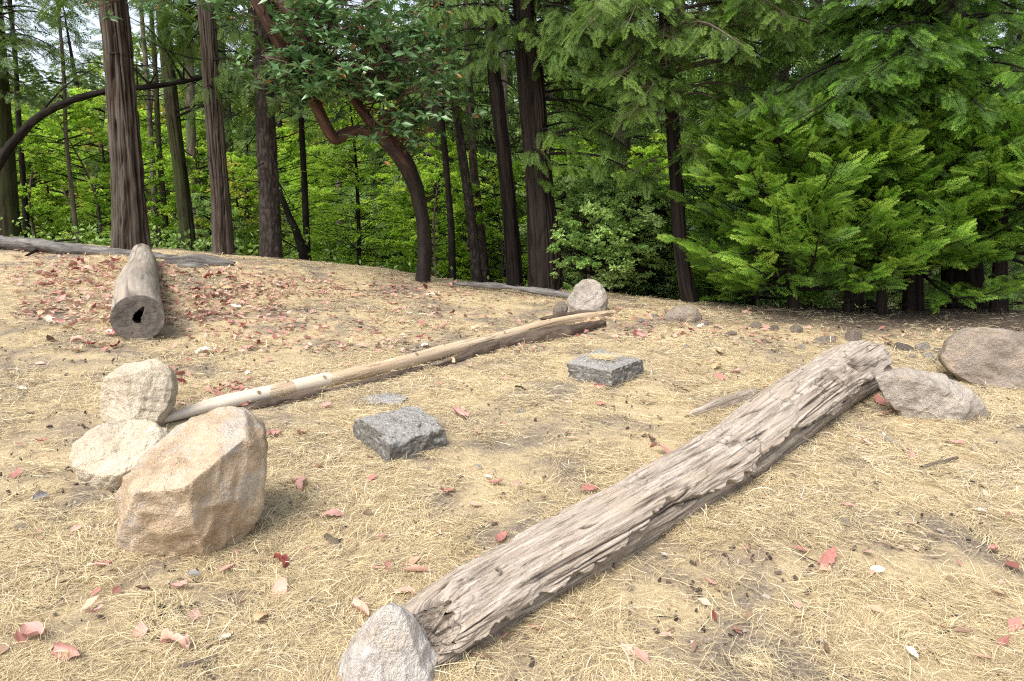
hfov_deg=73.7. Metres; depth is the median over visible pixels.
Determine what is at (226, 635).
fallen leaf
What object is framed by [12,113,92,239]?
broadleaf tree
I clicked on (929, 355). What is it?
stone
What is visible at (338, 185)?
slim tree
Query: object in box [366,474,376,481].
fallen leaf
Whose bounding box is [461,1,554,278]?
slim tree
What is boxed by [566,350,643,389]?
concrete block
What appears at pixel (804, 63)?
cedar tree
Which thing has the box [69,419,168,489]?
boulder
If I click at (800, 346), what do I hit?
stone
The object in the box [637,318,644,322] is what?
stone
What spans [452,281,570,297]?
crest log
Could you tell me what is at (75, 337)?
fallen leaf
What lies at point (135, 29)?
sky
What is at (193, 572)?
stone
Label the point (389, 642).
boulder
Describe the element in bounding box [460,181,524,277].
broadleaf tree
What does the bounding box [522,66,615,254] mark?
cedar tree
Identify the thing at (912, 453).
fallen leaf
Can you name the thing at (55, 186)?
broadleaf tree
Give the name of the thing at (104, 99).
maple tree
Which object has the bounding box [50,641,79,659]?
fallen leaf
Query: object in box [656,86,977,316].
cedar tree
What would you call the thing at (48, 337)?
fallen leaf
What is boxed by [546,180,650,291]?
leafy shrub
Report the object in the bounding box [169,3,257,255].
cedar tree
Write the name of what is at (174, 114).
mossy tree
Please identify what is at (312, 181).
broadleaf tree
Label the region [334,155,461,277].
tree
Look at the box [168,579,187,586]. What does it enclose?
fallen leaf
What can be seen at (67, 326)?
fallen leaf
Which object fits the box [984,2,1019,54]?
fir tree
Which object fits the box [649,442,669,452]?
fallen leaf
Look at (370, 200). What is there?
broadleaf tree
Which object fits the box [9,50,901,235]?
woods
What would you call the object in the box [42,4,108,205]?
fir tree
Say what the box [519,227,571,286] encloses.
leafy shrub
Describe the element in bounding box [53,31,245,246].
maple tree
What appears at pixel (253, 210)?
broadleaf tree
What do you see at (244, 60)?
fir tree
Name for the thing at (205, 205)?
leafy shrub
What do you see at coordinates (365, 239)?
dogwood sapling
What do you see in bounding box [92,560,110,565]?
fallen leaf
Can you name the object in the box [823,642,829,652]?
fallen leaf
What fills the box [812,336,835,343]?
stone
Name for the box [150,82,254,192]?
maple tree
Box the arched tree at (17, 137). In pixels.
[0,17,202,170]
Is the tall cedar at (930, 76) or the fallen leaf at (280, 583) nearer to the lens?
the fallen leaf at (280, 583)
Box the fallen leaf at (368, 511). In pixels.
[363,508,371,514]
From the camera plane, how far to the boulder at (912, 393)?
4.70 m
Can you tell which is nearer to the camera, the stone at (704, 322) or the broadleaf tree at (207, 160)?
the stone at (704, 322)
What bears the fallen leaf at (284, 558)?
on the ground at (68, 426)
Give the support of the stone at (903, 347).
on the ground at (68, 426)
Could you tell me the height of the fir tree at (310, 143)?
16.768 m
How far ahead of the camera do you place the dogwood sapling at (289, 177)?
16.59 m
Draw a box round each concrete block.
[353,406,447,463]
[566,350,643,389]
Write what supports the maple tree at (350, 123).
on the ground at (68, 426)
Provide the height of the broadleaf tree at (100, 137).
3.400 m
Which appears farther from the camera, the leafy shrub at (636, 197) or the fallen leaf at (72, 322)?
the leafy shrub at (636, 197)
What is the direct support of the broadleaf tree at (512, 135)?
on the ground at (68, 426)
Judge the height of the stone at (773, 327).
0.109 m
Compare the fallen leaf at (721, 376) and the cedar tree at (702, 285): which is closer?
the fallen leaf at (721, 376)
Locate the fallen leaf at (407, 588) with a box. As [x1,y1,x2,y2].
[390,585,414,594]
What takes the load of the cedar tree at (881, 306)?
on the ground at (68, 426)
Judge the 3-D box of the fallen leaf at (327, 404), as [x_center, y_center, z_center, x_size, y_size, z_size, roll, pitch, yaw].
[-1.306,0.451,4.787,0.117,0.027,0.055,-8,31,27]
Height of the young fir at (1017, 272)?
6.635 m
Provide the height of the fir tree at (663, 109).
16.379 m
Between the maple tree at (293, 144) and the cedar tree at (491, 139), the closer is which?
the cedar tree at (491, 139)
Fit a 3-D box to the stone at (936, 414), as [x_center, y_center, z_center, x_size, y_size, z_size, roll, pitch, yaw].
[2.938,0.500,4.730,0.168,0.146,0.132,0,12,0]
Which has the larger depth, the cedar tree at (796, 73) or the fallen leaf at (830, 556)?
the cedar tree at (796, 73)
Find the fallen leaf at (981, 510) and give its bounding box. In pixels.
[973,507,986,512]
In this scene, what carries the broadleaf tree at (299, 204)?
on the ground at (68, 426)
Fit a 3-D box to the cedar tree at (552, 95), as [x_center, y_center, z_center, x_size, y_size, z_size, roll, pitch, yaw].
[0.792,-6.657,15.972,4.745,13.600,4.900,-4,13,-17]
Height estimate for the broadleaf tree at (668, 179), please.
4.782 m
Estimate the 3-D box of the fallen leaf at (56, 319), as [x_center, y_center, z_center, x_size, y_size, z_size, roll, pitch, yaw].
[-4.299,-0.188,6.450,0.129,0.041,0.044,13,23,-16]
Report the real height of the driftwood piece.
0.123 m
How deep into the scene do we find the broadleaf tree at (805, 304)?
20.78 m
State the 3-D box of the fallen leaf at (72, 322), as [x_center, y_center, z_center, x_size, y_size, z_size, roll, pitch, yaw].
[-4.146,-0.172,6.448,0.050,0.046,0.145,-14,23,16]
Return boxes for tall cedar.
[717,0,1023,310]
[868,0,1023,285]
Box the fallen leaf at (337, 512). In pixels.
[320,509,343,517]
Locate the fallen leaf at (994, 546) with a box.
[989,544,997,549]
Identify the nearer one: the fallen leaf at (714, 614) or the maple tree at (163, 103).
the fallen leaf at (714, 614)
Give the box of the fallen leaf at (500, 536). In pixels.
[495,531,506,541]
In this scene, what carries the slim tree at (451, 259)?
on the ground at (68, 426)
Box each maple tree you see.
[9,69,65,238]
[21,131,106,239]
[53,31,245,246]
[67,86,170,227]
[137,90,203,208]
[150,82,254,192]
[153,10,333,253]
[234,45,395,257]
[235,104,345,213]
[289,20,419,264]
[293,112,365,230]
[334,64,446,256]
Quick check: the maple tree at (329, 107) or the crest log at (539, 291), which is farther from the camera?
the maple tree at (329, 107)
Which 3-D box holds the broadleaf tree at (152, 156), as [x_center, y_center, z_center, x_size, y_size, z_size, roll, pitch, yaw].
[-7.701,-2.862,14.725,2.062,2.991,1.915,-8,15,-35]
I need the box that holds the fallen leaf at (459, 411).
[451,406,468,416]
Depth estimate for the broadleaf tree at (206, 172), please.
20.33 m
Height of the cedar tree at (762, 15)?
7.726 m
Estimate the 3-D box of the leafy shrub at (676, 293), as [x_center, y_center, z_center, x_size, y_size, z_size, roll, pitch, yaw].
[2.492,-1.029,11.118,1.479,1.890,1.537,3,12,12]
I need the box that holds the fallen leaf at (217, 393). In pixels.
[213,391,224,394]
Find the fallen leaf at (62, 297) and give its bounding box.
[56,293,65,301]
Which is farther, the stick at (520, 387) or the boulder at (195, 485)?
the stick at (520, 387)
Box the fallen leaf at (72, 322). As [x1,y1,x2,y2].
[67,319,77,325]
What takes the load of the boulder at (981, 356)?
on the ground at (68, 426)
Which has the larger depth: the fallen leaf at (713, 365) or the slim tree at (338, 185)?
the slim tree at (338, 185)
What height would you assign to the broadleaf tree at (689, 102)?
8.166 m
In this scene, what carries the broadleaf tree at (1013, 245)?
on the ground at (68, 426)
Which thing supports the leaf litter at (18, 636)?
on the ground at (68, 426)
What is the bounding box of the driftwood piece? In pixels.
[685,389,761,417]
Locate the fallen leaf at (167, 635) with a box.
[159,628,189,649]
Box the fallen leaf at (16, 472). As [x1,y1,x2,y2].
[9,467,22,477]
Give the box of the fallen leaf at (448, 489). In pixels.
[440,486,456,491]
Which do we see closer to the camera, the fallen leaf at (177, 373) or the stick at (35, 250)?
the fallen leaf at (177, 373)
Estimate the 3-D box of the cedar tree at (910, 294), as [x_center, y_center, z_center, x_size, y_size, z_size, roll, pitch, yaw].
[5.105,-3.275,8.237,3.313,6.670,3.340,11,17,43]
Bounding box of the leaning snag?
[280,192,308,260]
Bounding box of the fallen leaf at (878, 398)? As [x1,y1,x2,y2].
[874,393,886,404]
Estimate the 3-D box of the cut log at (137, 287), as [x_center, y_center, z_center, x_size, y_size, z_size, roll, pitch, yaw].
[-4.280,-0.665,7.817,0.436,0.642,3.971,-6,14,-27]
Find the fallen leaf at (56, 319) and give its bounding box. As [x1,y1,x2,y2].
[52,318,64,322]
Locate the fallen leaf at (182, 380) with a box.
[177,378,187,383]
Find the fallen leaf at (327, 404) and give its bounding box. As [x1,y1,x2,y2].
[321,402,331,407]
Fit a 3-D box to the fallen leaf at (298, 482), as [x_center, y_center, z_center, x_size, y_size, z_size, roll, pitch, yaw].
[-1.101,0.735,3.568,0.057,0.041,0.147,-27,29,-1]
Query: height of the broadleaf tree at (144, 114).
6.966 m
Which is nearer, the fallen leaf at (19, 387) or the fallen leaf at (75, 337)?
the fallen leaf at (19, 387)
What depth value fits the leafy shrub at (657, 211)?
10.50 m
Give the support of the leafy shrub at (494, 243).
on the ground at (68, 426)
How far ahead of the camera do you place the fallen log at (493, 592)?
3.04 m
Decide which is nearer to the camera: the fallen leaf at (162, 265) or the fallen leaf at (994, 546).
the fallen leaf at (994, 546)
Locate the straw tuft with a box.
[585,353,622,360]
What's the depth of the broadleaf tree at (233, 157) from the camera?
17.54 m
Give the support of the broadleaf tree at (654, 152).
on the ground at (68, 426)
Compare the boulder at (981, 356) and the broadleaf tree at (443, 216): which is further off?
the broadleaf tree at (443, 216)
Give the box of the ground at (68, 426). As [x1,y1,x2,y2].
[0,146,1023,680]
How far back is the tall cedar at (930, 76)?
7.62 m
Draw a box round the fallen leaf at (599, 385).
[594,383,604,387]
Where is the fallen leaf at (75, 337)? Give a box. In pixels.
[70,335,82,341]
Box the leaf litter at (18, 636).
[0,248,1022,664]
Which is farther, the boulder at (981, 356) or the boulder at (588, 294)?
the boulder at (588, 294)
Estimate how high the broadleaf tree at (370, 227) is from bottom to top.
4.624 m
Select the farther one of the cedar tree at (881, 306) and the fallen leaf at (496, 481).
the cedar tree at (881, 306)
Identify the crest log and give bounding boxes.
[0,235,177,258]
[162,254,235,265]
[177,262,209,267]
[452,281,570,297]
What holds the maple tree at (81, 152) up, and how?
on the ground at (68, 426)
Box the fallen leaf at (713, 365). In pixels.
[711,362,720,368]
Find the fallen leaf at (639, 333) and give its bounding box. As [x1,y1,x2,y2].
[637,331,647,336]
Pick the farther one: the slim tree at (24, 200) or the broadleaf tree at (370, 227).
the broadleaf tree at (370, 227)
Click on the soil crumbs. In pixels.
(526, 637)
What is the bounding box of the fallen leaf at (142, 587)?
[135,585,149,588]
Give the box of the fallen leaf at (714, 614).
[712,608,716,620]
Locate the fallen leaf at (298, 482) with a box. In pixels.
[295,476,304,491]
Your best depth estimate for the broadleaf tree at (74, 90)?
21.02 m
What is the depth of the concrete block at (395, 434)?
4.06 m
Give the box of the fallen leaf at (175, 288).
[166,286,177,292]
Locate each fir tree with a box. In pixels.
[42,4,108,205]
[68,1,158,200]
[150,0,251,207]
[234,9,321,183]
[283,10,348,228]
[285,6,349,212]
[332,54,368,257]
[481,0,563,201]
[630,0,694,152]
[653,1,747,131]
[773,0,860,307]
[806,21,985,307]
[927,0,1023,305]
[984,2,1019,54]
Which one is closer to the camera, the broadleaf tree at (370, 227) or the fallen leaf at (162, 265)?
the fallen leaf at (162, 265)
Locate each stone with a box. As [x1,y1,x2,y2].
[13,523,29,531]
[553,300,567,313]
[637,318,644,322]
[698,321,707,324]
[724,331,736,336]
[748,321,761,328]
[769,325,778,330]
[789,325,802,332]
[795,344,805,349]
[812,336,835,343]
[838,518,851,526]
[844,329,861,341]
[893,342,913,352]
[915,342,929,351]
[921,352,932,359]
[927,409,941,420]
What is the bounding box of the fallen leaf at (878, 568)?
[870,565,884,572]
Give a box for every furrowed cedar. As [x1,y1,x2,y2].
[32,0,202,249]
[140,0,291,254]
[426,0,691,290]
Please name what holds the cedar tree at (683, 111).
on the ground at (68, 426)
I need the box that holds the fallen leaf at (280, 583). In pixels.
[272,577,287,598]
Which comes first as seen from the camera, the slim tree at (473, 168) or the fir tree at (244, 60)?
the slim tree at (473, 168)
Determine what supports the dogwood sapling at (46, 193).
on the ground at (68, 426)
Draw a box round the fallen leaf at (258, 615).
[253,611,266,620]
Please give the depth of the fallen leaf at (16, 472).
3.52 m
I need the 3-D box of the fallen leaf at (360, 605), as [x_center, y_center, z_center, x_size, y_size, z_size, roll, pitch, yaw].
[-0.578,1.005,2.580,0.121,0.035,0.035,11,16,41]
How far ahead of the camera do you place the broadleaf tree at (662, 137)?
13.76 m
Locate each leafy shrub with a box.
[169,193,248,251]
[462,217,527,281]
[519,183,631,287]
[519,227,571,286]
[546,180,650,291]
[550,172,670,292]
[559,173,674,291]
[579,186,702,297]
[624,219,708,299]
[661,216,738,301]
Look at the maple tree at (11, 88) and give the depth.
34.67 m
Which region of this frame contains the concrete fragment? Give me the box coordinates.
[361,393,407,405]
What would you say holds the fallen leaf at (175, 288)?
on the ground at (68, 426)
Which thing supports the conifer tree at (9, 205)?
on the ground at (68, 426)
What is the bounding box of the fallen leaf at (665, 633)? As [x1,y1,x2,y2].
[659,632,673,637]
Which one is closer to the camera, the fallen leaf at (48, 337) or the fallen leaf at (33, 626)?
the fallen leaf at (33, 626)
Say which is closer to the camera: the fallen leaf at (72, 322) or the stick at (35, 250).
the fallen leaf at (72, 322)
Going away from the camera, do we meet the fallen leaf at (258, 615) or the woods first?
the fallen leaf at (258, 615)
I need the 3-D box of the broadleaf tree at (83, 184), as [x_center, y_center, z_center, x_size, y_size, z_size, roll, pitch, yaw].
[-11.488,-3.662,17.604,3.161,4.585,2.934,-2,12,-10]
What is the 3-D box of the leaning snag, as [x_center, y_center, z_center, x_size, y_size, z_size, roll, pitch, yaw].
[-3.900,-1.901,12.087,0.700,1.636,0.181,1,12,4]
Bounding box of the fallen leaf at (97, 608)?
[85,604,102,612]
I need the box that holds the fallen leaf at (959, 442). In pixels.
[948,439,963,443]
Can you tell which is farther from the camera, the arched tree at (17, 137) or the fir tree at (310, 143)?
the fir tree at (310, 143)
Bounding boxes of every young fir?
[78,129,110,243]
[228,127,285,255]
[618,223,676,299]
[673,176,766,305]
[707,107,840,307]
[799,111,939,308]
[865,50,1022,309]
[985,244,1023,309]
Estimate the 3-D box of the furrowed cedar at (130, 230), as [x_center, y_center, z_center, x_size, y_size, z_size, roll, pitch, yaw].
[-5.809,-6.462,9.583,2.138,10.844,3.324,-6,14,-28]
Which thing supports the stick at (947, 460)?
on the ground at (68, 426)
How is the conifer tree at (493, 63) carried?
on the ground at (68, 426)
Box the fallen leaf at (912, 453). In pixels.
[906,448,915,460]
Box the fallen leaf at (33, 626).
[20,621,45,635]
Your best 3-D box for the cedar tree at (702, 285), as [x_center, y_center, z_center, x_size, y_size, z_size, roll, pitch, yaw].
[3.735,-1.854,10.352,3.472,4.011,3.123,0,12,0]
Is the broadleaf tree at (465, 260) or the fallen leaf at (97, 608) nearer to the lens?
the fallen leaf at (97, 608)
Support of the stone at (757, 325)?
on the ground at (68, 426)
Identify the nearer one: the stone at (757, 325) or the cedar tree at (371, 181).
the stone at (757, 325)
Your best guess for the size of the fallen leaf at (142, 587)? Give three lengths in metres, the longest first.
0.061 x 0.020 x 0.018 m
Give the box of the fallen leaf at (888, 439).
[882,430,892,442]
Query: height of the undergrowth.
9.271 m
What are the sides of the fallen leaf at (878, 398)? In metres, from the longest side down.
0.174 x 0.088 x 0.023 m
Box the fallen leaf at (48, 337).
[46,334,54,340]
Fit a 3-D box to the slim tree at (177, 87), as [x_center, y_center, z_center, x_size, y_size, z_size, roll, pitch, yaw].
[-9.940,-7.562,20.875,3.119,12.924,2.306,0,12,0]
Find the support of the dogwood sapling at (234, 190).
on the ground at (68, 426)
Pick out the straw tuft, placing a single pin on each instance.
(603, 356)
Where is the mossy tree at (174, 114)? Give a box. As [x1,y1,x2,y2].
[85,0,255,250]
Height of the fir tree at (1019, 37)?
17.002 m
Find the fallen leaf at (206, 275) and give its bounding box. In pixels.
[202,273,213,278]
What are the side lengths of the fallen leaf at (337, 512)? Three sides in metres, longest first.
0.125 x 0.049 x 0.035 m
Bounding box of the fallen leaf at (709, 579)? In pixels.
[705,577,716,584]
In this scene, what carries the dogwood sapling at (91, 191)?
on the ground at (68, 426)
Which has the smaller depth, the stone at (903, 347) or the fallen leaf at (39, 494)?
the fallen leaf at (39, 494)
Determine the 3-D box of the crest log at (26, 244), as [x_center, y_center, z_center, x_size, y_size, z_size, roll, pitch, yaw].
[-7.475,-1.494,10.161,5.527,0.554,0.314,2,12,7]
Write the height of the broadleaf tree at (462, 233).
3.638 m
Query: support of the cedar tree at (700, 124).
on the ground at (68, 426)
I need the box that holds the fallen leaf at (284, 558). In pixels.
[273,553,288,567]
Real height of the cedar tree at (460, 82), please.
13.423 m
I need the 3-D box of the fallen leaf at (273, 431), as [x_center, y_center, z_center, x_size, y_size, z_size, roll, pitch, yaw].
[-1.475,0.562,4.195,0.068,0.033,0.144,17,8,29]
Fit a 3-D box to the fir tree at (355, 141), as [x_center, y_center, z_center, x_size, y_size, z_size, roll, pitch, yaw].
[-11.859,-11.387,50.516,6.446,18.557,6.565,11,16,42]
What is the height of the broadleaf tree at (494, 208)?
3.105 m
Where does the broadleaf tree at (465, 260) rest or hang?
on the ground at (68, 426)
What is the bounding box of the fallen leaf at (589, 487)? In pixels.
[580,483,601,490]
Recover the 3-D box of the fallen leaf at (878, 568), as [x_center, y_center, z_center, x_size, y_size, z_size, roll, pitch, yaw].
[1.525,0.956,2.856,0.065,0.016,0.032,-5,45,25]
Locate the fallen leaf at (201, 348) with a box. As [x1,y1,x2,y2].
[195,346,212,353]
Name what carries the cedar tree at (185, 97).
on the ground at (68, 426)
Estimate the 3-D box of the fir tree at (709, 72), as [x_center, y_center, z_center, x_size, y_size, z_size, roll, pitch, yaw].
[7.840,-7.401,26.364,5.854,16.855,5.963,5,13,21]
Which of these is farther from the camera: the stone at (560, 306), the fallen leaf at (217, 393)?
the stone at (560, 306)
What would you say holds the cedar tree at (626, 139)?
on the ground at (68, 426)
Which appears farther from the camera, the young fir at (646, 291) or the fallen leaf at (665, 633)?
the young fir at (646, 291)
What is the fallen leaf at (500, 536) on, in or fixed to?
on the ground at (68, 426)
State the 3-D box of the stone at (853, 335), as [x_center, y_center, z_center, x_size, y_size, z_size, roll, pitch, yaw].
[3.557,-0.019,7.131,0.164,0.217,0.299,8,14,32]
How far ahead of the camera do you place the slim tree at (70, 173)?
13.37 m
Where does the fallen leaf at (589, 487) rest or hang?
on the ground at (68, 426)
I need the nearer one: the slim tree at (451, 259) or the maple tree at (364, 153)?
the slim tree at (451, 259)
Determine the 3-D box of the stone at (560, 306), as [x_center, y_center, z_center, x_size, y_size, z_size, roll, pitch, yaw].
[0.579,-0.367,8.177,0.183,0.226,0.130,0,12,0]
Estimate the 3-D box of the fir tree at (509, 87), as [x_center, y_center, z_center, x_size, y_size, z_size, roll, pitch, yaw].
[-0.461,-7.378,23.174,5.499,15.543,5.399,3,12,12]
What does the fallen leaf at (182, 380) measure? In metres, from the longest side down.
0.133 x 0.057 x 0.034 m
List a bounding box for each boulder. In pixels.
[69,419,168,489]
[99,359,177,425]
[114,406,267,558]
[337,603,439,680]
[566,279,607,311]
[664,305,701,322]
[875,367,987,422]
[937,327,1023,391]
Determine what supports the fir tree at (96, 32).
on the ground at (68, 426)
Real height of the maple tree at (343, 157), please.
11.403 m
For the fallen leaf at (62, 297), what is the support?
on the ground at (68, 426)
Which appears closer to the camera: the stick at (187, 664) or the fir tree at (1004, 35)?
the stick at (187, 664)
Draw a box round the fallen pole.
[164,310,616,422]
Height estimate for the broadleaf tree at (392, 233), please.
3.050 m
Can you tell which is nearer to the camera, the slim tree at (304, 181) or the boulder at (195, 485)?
the boulder at (195, 485)
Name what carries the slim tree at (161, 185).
on the ground at (68, 426)
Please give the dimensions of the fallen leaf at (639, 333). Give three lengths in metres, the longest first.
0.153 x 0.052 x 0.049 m
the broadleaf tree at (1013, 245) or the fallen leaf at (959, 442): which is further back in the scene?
the broadleaf tree at (1013, 245)
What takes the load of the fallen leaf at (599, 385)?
on the ground at (68, 426)
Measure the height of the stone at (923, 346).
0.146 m
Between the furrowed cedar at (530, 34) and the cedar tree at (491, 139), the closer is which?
the furrowed cedar at (530, 34)
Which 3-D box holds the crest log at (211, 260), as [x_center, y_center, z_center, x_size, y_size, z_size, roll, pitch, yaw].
[-4.413,-1.112,9.633,0.978,0.213,0.242,-3,12,-15]
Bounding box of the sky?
[3,0,1022,120]
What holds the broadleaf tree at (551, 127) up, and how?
on the ground at (68, 426)
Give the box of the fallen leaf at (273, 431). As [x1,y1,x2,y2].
[266,429,281,434]
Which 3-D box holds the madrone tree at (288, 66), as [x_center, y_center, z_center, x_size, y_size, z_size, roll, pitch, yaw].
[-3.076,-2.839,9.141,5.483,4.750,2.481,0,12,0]
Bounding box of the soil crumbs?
[0,249,1023,680]
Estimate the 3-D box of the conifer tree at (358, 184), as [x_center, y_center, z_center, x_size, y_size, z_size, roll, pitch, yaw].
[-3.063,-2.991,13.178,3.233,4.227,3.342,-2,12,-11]
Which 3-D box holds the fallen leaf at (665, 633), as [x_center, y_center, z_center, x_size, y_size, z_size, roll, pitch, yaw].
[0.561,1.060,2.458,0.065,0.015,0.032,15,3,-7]
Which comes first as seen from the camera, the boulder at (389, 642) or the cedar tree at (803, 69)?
the boulder at (389, 642)
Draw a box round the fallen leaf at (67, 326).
[61,325,75,330]
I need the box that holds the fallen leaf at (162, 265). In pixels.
[157,262,166,267]
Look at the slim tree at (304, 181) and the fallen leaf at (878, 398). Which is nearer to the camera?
the fallen leaf at (878, 398)
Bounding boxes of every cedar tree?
[161,29,205,192]
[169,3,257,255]
[224,0,348,263]
[277,0,462,271]
[311,0,526,277]
[409,0,560,270]
[411,0,526,277]
[414,2,483,170]
[459,0,616,273]
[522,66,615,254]
[544,0,702,292]
[558,0,833,302]
[568,14,664,160]
[604,0,774,287]
[634,0,843,302]
[646,0,724,151]
[650,77,874,304]
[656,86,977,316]
[683,0,894,307]
[700,1,865,304]
[742,99,988,320]
[747,0,887,308]
[775,104,1023,314]
[802,0,1023,315]
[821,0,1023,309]
[855,79,1023,313]
[863,12,1021,308]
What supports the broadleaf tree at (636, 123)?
on the ground at (68, 426)
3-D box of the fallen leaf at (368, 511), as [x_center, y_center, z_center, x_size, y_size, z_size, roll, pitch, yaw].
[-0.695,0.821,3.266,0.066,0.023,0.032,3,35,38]
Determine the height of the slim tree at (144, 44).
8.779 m
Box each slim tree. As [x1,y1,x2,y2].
[3,0,63,238]
[14,0,109,242]
[102,3,198,246]
[130,0,247,248]
[130,3,187,248]
[147,1,201,233]
[227,2,367,260]
[306,3,341,258]
[386,0,490,280]
[421,0,519,281]
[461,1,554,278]
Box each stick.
[25,239,74,256]
[178,654,216,669]
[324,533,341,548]
[515,385,526,389]
[919,456,958,469]
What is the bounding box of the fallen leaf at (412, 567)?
[404,564,427,571]
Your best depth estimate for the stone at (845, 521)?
3.25 m
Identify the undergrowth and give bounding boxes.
[0,216,1022,308]
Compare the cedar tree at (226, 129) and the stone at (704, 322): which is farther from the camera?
the cedar tree at (226, 129)
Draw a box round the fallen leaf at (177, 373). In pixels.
[175,371,184,375]
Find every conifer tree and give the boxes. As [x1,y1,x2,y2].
[0,0,86,236]
[191,0,356,260]
[401,0,527,281]
[429,0,565,285]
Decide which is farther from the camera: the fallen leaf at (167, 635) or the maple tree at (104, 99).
the maple tree at (104, 99)
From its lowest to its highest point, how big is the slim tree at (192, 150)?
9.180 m
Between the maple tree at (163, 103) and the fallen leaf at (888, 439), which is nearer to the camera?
the fallen leaf at (888, 439)
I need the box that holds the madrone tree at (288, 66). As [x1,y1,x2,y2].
[80,0,487,282]
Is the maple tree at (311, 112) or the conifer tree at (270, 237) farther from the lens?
the maple tree at (311, 112)
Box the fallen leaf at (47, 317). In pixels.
[43,315,57,322]
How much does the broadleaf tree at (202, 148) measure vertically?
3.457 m
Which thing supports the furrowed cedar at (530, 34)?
on the ground at (68, 426)
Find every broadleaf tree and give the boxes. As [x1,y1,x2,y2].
[11,102,99,239]
[11,103,34,153]
[11,111,71,234]
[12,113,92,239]
[13,109,110,244]
[18,102,165,245]
[22,85,152,239]
[64,108,208,240]
[95,136,210,248]
[142,109,257,249]
[143,154,210,249]
[144,128,254,251]
[172,134,258,237]
[201,154,280,252]
[229,124,347,260]
[230,148,336,263]
[251,150,344,260]
[281,143,371,265]
[318,153,408,264]
[336,179,416,271]
[379,156,488,278]
[384,131,485,281]
[428,152,523,281]
[431,162,504,280]
[445,155,527,286]
[449,106,526,276]
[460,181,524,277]
[514,27,665,202]
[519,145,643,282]
[521,131,610,287]
[566,71,664,184]
[589,145,698,255]
[622,157,740,298]
[629,132,729,233]
[631,51,722,226]
[641,131,736,301]
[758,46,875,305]
[984,54,1023,289]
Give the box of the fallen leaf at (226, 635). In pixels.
[218,631,232,639]
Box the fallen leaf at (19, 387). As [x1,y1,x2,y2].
[13,385,26,388]
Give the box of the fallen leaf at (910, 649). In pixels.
[906,645,917,658]
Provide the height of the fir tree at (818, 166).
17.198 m
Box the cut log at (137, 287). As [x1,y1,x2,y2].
[110,244,164,340]
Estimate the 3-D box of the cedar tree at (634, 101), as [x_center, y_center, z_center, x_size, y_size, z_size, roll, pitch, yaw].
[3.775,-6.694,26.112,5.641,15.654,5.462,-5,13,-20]
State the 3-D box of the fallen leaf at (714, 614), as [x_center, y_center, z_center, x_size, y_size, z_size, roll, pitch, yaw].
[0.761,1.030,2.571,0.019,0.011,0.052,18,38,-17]
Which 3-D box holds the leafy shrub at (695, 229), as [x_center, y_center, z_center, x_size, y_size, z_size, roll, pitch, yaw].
[3.378,-1.100,13.156,2.147,2.639,2.066,-10,15,-38]
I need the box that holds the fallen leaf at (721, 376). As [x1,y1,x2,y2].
[714,373,725,379]
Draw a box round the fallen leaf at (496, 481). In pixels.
[489,478,503,482]
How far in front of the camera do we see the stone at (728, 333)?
7.16 m
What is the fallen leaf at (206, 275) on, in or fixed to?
on the ground at (68, 426)
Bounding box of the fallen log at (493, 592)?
[401,340,892,670]
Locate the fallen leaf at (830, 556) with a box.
[817,545,836,565]
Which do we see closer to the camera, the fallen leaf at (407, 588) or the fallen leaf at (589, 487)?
the fallen leaf at (407, 588)
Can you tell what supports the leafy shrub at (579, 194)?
on the ground at (68, 426)
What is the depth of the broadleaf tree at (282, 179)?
14.51 m
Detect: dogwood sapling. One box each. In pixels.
[17,154,106,241]
[58,189,108,240]
[169,155,295,259]
[249,146,369,263]
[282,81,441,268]
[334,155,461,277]
[336,193,405,268]
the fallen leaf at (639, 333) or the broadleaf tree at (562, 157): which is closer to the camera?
the fallen leaf at (639, 333)
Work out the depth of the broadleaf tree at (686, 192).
12.52 m
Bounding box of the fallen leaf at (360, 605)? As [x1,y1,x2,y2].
[351,598,368,616]
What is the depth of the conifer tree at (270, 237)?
10.59 m
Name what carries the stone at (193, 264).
on the ground at (68, 426)
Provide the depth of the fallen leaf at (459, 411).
4.62 m
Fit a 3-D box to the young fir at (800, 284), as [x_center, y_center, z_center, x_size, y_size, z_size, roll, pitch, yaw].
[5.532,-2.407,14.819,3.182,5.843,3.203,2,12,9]

